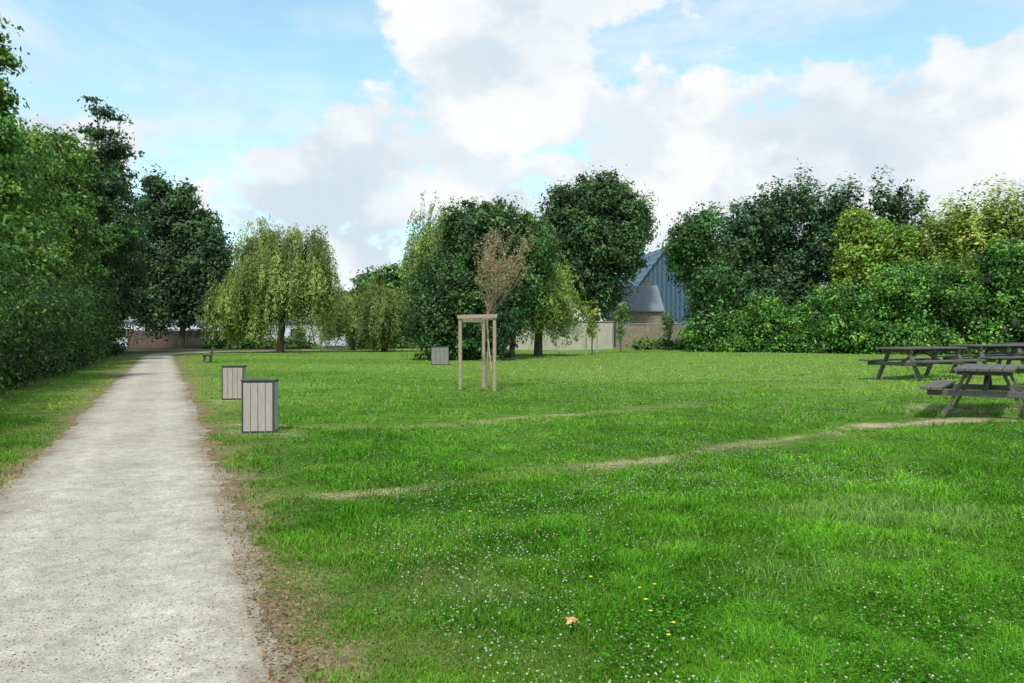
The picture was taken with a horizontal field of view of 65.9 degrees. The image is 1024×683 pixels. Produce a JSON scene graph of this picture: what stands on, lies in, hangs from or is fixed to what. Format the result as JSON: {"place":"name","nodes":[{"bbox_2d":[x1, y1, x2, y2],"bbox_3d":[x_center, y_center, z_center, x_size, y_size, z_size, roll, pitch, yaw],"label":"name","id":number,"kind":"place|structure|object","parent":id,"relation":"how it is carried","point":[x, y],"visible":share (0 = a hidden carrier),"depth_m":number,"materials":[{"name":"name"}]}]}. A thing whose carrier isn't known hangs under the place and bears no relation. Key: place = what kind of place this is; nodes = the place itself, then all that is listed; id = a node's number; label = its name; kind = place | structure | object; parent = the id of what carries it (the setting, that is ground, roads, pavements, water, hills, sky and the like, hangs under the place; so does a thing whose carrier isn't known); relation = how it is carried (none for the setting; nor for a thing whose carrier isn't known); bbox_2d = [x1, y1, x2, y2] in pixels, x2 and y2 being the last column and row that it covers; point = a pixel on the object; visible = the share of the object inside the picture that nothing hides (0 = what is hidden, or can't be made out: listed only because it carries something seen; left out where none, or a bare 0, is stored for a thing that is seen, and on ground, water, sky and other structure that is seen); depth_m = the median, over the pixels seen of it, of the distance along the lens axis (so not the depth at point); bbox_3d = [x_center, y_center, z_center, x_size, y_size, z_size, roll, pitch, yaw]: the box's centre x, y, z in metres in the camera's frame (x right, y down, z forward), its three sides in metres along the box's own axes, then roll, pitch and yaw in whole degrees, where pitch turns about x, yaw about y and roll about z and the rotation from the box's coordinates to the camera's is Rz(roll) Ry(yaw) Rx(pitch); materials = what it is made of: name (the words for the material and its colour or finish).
{"place":"outdoors","nodes":[
{"label":"outdoors","id":0,"kind":"place"},
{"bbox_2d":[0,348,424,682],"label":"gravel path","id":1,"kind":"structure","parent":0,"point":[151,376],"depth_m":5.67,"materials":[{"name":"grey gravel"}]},
{"bbox_2d":[1,363,435,682],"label":"fallen leaves","id":2,"kind":"object","parent":1,"relation":"on","point":[263,653],"visible":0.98,"depth_m":4.50,"materials":[{"name":"brown plant"}]},
{"bbox_2d":[0,339,1023,682],"bbox_3d":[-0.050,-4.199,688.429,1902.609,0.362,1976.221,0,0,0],"label":"ground","id":3,"kind":"structure","parent":0,"point":[396,359],"depth_m":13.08,"materials":[{"name":"green plant"}]},
{"bbox_2d":[0,17,53,297],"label":"poplar tree","id":4,"kind":"object","parent":3,"relation":"on","point":[10,137],"visible":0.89,"depth_m":25.10,"materials":[{"name":"green plant"}]},
{"bbox_2d":[0,123,66,284],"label":"hedgerow tree","id":5,"kind":"object","parent":3,"relation":"on","point":[31,158],"visible":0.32,"depth_m":26.68,"materials":[{"name":"green plant"}]},
{"bbox_2d":[2,114,99,285],"bbox_3d":[-24.601,-4.995,38.675,8.456,12.779,8.798,0,1,-34],"label":"hedgerow tree","id":6,"kind":"object","parent":3,"relation":"on","point":[51,190],"visible":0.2,"depth_m":38.80,"materials":[{"name":"green plant"}]},
{"bbox_2d":[0,123,105,324],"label":"hedgerow tree","id":7,"kind":"object","parent":3,"relation":"on","point":[39,252],"visible":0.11,"depth_m":33.21,"materials":[{"name":"green plant"}]},
{"bbox_2d":[0,218,141,401],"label":"hedge","id":8,"kind":"object","parent":3,"relation":"on","point":[39,337],"visible":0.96,"depth_m":25.20,"materials":[{"name":"green plant"}]},
{"bbox_2d":[24,123,123,342],"bbox_3d":[-27.493,-5.670,46.091,8.749,14.034,8.958,0,1,-43],"label":"hedgerow tree","id":9,"kind":"object","parent":3,"relation":"on","point":[72,158],"visible":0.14,"depth_m":46.28,"materials":[{"name":"green plant"}]},
{"bbox_2d":[48,126,143,326],"bbox_3d":[-30.890,-6.711,53.405,10.027,15.972,9.597,0,0,0],"label":"hedgerow tree","id":10,"kind":"object","parent":3,"relation":"on","point":[109,242],"visible":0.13,"depth_m":54.23,"materials":[{"name":"green plant"}]},
{"bbox_2d":[63,94,160,340],"bbox_3d":[-30.010,-8.261,57.340,7.607,19.008,7.660,0,0,0],"label":"cedar tree","id":11,"kind":"object","parent":3,"relation":"on","point":[114,150],"visible":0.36,"depth_m":56.72,"materials":[{"name":"green plant"}]},
{"bbox_2d":[78,156,154,323],"bbox_3d":[-33.792,-7.165,61.964,8.952,16.752,9.140,0,1,37],"label":"hedgerow tree","id":12,"kind":"object","parent":3,"relation":"on","point":[117,172],"visible":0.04,"depth_m":62.19,"materials":[{"name":"green plant"}]},
{"bbox_2d":[102,159,158,323],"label":"hedgerow tree","id":13,"kind":"object","parent":3,"relation":"on","point":[135,280],"visible":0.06,"depth_m":71.45,"materials":[{"name":"green plant"}]},
{"bbox_2d":[121,163,240,348],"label":"oak tree","id":14,"kind":"object","parent":3,"relation":"on","point":[189,254],"visible":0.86,"depth_m":88.25,"materials":[{"name":"green plant"}]},
{"bbox_2d":[127,330,261,347],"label":"brick wall","id":15,"kind":"structure","parent":3,"relation":"on","point":[172,339],"depth_m":96.99,"materials":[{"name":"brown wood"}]},
{"bbox_2d":[202,347,213,362],"bbox_3d":[-17.703,0.772,46.033,0.584,0.884,1.700,0,1,-24],"label":"park bench","id":16,"kind":"object","parent":3,"relation":"on","point":[209,355],"visible":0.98,"depth_m":45.59,"materials":[{"name":"grey wood"}]},
{"bbox_2d":[114,317,348,345],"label":"white warehouse","id":17,"kind":"structure","parent":3,"relation":"on","point":[286,334],"depth_m":117.18,"materials":[{"name":"stone"}]},
{"bbox_2d":[187,328,201,331],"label":"window","id":18,"kind":"structure","parent":17,"relation":"in","point":[195,329],"depth_m":116.69,"materials":[{"name":"glass"}]},
{"bbox_2d":[221,365,246,399],"bbox_3d":[-6.897,1.014,19.609,0.540,0.846,0.380,0,0,-8],"label":"litter bin","id":19,"kind":"object","parent":3,"relation":"on","point":[233,376],"visible":0.75,"depth_m":19.43,"materials":[{"name":"grey wood"}]},
{"bbox_2d":[241,378,278,433],"bbox_3d":[-4.147,1.055,13.009,0.540,0.876,0.380,0,0,-6],"label":"litter bin","id":20,"kind":"object","parent":3,"relation":"on","point":[259,405],"visible":0.98,"depth_m":12.83,"materials":[{"name":"grey wood"}]},
{"bbox_2d":[192,214,350,352],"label":"weeping willow","id":21,"kind":"object","parent":3,"relation":"on","point":[267,279],"visible":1,"depth_m":70.49,"materials":[{"name":"green plant"}]},
{"bbox_2d":[289,323,307,353],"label":"sapling","id":22,"kind":"object","parent":3,"relation":"on","point":[300,337],"visible":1,"depth_m":65.86,"materials":[{"name":"green plant"}]},
{"bbox_2d":[313,288,376,349],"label":"weeping willow","id":23,"kind":"object","parent":3,"relation":"on","point":[350,301],"visible":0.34,"depth_m":82.16,"materials":[{"name":"green plant"}]},
{"bbox_2d":[200,333,496,348],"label":"border shrubs","id":24,"kind":"object","parent":3,"relation":"on","point":[288,344],"visible":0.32,"depth_m":91.54,"materials":[{"name":"green plant"}]},
{"bbox_2d":[343,265,375,345],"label":"ash tree","id":25,"kind":"object","parent":3,"relation":"on","point":[360,280],"visible":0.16,"depth_m":116.66,"materials":[{"name":"green plant"}]},
{"bbox_2d":[334,272,417,351],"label":"weeping willow","id":26,"kind":"object","parent":3,"relation":"on","point":[375,318],"visible":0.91,"depth_m":74.42,"materials":[{"name":"green plant"}]},
{"bbox_2d":[364,259,412,328],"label":"ash tree","id":27,"kind":"object","parent":3,"relation":"on","point":[392,280],"visible":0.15,"depth_m":106.59,"materials":[{"name":"green plant"}]},
{"bbox_2d":[399,189,478,322],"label":"weeping willow","id":28,"kind":"object","parent":3,"relation":"on","point":[424,243],"visible":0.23,"depth_m":64.30,"materials":[{"name":"green plant"}]},
{"bbox_2d":[431,346,448,364],"bbox_3d":[-3.873,0.759,42.508,0.970,0.976,0.720,0,0,-5],"label":"litter bin","id":29,"kind":"object","parent":3,"relation":"on","point":[439,355],"visible":1,"depth_m":42.16,"materials":[{"name":"wood"}]},
{"bbox_2d":[386,194,551,360],"bbox_3d":[-2.569,-4.026,51.144,10.459,10.952,8.283,0,0,0],"label":"holm oak tree","id":30,"kind":"object","parent":3,"relation":"on","point":[448,293],"visible":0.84,"depth_m":49.51,"materials":[{"name":"green plant"}]},
{"bbox_2d":[457,314,496,390],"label":"tree stakes","id":31,"kind":"object","parent":3,"relation":"on","point":[467,318],"visible":0.76,"depth_m":23.05,"materials":[{"name":"brown wood"}]},
{"bbox_2d":[469,218,536,389],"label":"young tree","id":32,"kind":"object","parent":3,"relation":"on","point":[492,280],"visible":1,"depth_m":23.02,"materials":[{"name":"brown plant"}]},
{"bbox_2d":[456,196,560,356],"bbox_3d":[-0.393,-4.679,57.900,8.024,11.808,6.326,0,0,0],"label":"ash tree","id":33,"kind":"object","parent":3,"relation":"on","point":[536,282],"visible":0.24,"depth_m":57.08,"materials":[{"name":"green plant"}]},
{"bbox_2d":[133,279,973,341],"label":"distant trees","id":34,"kind":"object","parent":3,"relation":"on","point":[346,291],"visible":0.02,"depth_m":150.55,"materials":[{"name":"green plant"}]},
{"bbox_2d":[519,257,595,355],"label":"weeping willow","id":35,"kind":"object","parent":3,"relation":"on","point":[560,316],"visible":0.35,"depth_m":59.18,"materials":[{"name":"green plant"}]},
{"bbox_2d":[506,321,613,349],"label":"rendered wall","id":36,"kind":"structure","parent":3,"relation":"on","point":[606,337],"depth_m":81.59,"materials":[{"name":"beige paint"}]},
{"bbox_2d":[565,617,577,623],"bbox_3d":[0.319,1.486,4.215,0.080,0.024,0.064,6,23,-29],"label":"autumn leaf","id":37,"kind":"object","parent":3,"relation":"on","point":[573,619],"visible":1,"depth_m":4.21,"materials":[{"name":"orange plant"}]},
{"bbox_2d":[585,331,586,354],"bbox_3d":[5.770,0.180,61.603,0.099,2.000,0.099,0,0,0],"label":"wooden stake","id":38,"kind":"object","parent":3,"relation":"on","point":[585,343],"visible":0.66,"depth_m":61.58,"materials":[{"name":"brown wood"}]},
{"bbox_2d":[582,297,602,354],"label":"sapling","id":39,"kind":"object","parent":3,"relation":"on","point":[593,318],"visible":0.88,"depth_m":61.83,"materials":[{"name":"green plant"}]},
{"bbox_2d":[596,331,597,354],"bbox_3d":[6.628,0.155,61.603,0.099,2.000,0.099,0,0,0],"label":"wooden stake","id":40,"kind":"object","parent":3,"relation":"on","point":[596,342],"visible":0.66,"depth_m":61.58,"materials":[{"name":"brown wood"}]},
{"bbox_2d":[534,164,660,322],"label":"lime tree","id":41,"kind":"object","parent":3,"relation":"on","point":[603,223],"visible":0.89,"depth_m":85.62,"materials":[{"name":"green plant"}]},
{"bbox_2d":[186,349,1023,682],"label":"clover","id":42,"kind":"object","parent":3,"relation":"on","point":[864,669],"depth_m":4.85,"materials":[{"name":"green plant"}]},
{"bbox_2d":[613,301,631,351],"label":"sapling","id":43,"kind":"object","parent":3,"relation":"on","point":[622,308],"visible":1,"depth_m":65.90,"materials":[{"name":"green plant"}]},
{"bbox_2d":[607,306,660,346],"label":"walls","id":44,"kind":"structure","parent":3,"relation":"on","point":[645,317],"depth_m":91.06,"materials":[{"name":"stone"}]},
{"bbox_2d":[604,285,664,312],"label":"roof","id":45,"kind":"structure","parent":44,"relation":"on","point":[647,298],"depth_m":92.12,"materials":[{"name":"stone"}]},
{"bbox_2d":[644,280,651,284],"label":"chimney","id":46,"kind":"object","parent":45,"relation":"on","point":[647,282],"visible":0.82,"depth_m":94.12,"materials":[{"name":"brick"}]},
{"bbox_2d":[606,248,693,324],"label":"metal barn","id":47,"kind":"structure","parent":3,"relation":"on","point":[655,273],"depth_m":108.07,"materials":[{"name":"blue metal"}]},
{"bbox_2d":[616,323,687,348],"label":"stone wall","id":48,"kind":"structure","parent":3,"relation":"on","point":[635,331],"depth_m":77.25,"materials":[{"name":"beige stone"}]},
{"bbox_2d":[626,335,690,349],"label":"wall shrubs","id":49,"kind":"object","parent":3,"relation":"on","point":[646,343],"depth_m":71.16,"materials":[{"name":"green plant"}]},
{"bbox_2d":[659,307,675,349],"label":"sapling","id":50,"kind":"object","parent":3,"relation":"on","point":[668,327],"visible":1,"depth_m":69.88,"materials":[{"name":"green plant"}]},
{"bbox_2d":[654,201,746,350],"bbox_3d":[15.136,-5.049,63.276,7.234,11.972,7.331,0,1,30],"label":"holly tree","id":51,"kind":"object","parent":3,"relation":"on","point":[699,267],"visible":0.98,"depth_m":61.54,"materials":[{"name":"green plant"}]},
{"bbox_2d":[676,230,766,348],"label":"holly tree","id":52,"kind":"object","parent":3,"relation":"on","point":[743,292],"visible":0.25,"depth_m":64.49,"materials":[{"name":"green plant"}]},
{"bbox_2d":[711,192,791,330],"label":"pine tree","id":53,"kind":"object","parent":3,"relation":"on","point":[750,221],"visible":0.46,"depth_m":65.56,"materials":[{"name":"green plant"}]},
{"bbox_2d":[749,176,815,332],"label":"pine tree","id":54,"kind":"object","parent":3,"relation":"on","point":[780,216],"visible":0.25,"depth_m":67.22,"materials":[{"name":"green plant"}]},
{"bbox_2d":[757,158,848,341],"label":"pine tree","id":55,"kind":"object","parent":3,"relation":"on","point":[806,214],"visible":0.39,"depth_m":67.06,"materials":[{"name":"green plant"}]},
{"bbox_2d":[791,171,885,348],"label":"pine tree","id":56,"kind":"object","parent":3,"relation":"on","point":[843,205],"visible":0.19,"depth_m":66.44,"materials":[{"name":"green plant"}]},
{"bbox_2d":[671,230,1023,354],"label":"climber hedge","id":57,"kind":"object","parent":3,"relation":"on","point":[806,322],"visible":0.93,"depth_m":53.38,"materials":[{"name":"green plant"}]},
{"bbox_2d":[820,206,906,347],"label":"maple tree","id":58,"kind":"object","parent":3,"relation":"on","point":[860,234],"visible":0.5,"depth_m":60.26,"materials":[{"name":"green plant"}]},
{"bbox_2d":[853,165,920,318],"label":"pine tree","id":59,"kind":"object","parent":3,"relation":"on","point":[882,206],"visible":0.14,"depth_m":65.88,"materials":[{"name":"green plant"}]},
{"bbox_2d":[871,222,942,346],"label":"maple tree","id":60,"kind":"object","parent":3,"relation":"on","point":[902,246],"visible":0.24,"depth_m":59.41,"materials":[{"name":"green plant"}]},
{"bbox_2d":[878,184,936,262],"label":"pine tree","id":61,"kind":"object","parent":3,"relation":"on","point":[917,207],"visible":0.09,"depth_m":65.76,"materials":[{"name":"green plant"}]},
{"bbox_2d":[859,346,985,380],"bbox_3d":[12.456,0.660,24.006,3.100,0.985,2.102,0,1,-30],"label":"picnic table","id":62,"kind":"object","parent":3,"relation":"on","point":[928,363],"visible":0.95,"depth_m":23.75,"materials":[{"name":"grey wood"}]},
{"bbox_2d":[900,186,997,339],"bbox_3d":[32.443,-5.075,57.593,7.309,12.049,7.159,0,1,-23],"label":"bamboo clump","id":63,"kind":"object","parent":3,"relation":"on","point":[935,223],"visible":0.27,"depth_m":56.93,"materials":[{"name":"green plant"}]},
{"bbox_2d":[920,364,1023,417],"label":"picnic table","id":64,"kind":"object","parent":3,"relation":"on","point":[947,387],"visible":0.98,"depth_m":14.20,"materials":[{"name":"grey wood"}]},
{"bbox_2d":[927,172,1023,341],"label":"bamboo clump","id":65,"kind":"object","parent":3,"relation":"on","point":[982,234],"visible":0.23,"depth_m":54.61,"materials":[{"name":"green plant"}]},
{"bbox_2d":[937,344,1023,372],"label":"picnic table","id":66,"kind":"object","parent":3,"relation":"on","point":[1009,357],"visible":0.8,"depth_m":26.89,"materials":[{"name":"grey wood"}]},
{"bbox_2d":[953,181,1023,351],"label":"bamboo clump","id":67,"kind":"object","parent":3,"relation":"on","point":[1018,234],"visible":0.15,"depth_m":53.54,"materials":[{"name":"green plant"}]},
{"bbox_2d":[989,343,1023,363],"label":"picnic table","id":68,"kind":"object","parent":3,"relation":"on","point":[1019,352],"visible":0.35,"depth_m":32.84,"materials":[{"name":"grey wood"}]},
{"bbox_2d":[1007,221,1023,309],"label":"maple tree","id":69,"kind":"object","parent":3,"relation":"on","point":[1020,291],"visible":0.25,"depth_m":50.68,"materials":[{"name":"green plant"}]},
{"bbox_2d":[1015,364,1023,372],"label":"picnic table","id":70,"kind":"object","parent":3,"relation":"on","point":[1020,368],"visible":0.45,"depth_m":19.30,"materials":[{"name":"grey wood"}]},
{"bbox_2d":[0,0,1023,322],"label":"sky","id":71,"kind":"structure","parent":0,"point":[338,114],"materials":[{"name":"blue"}]}
]}

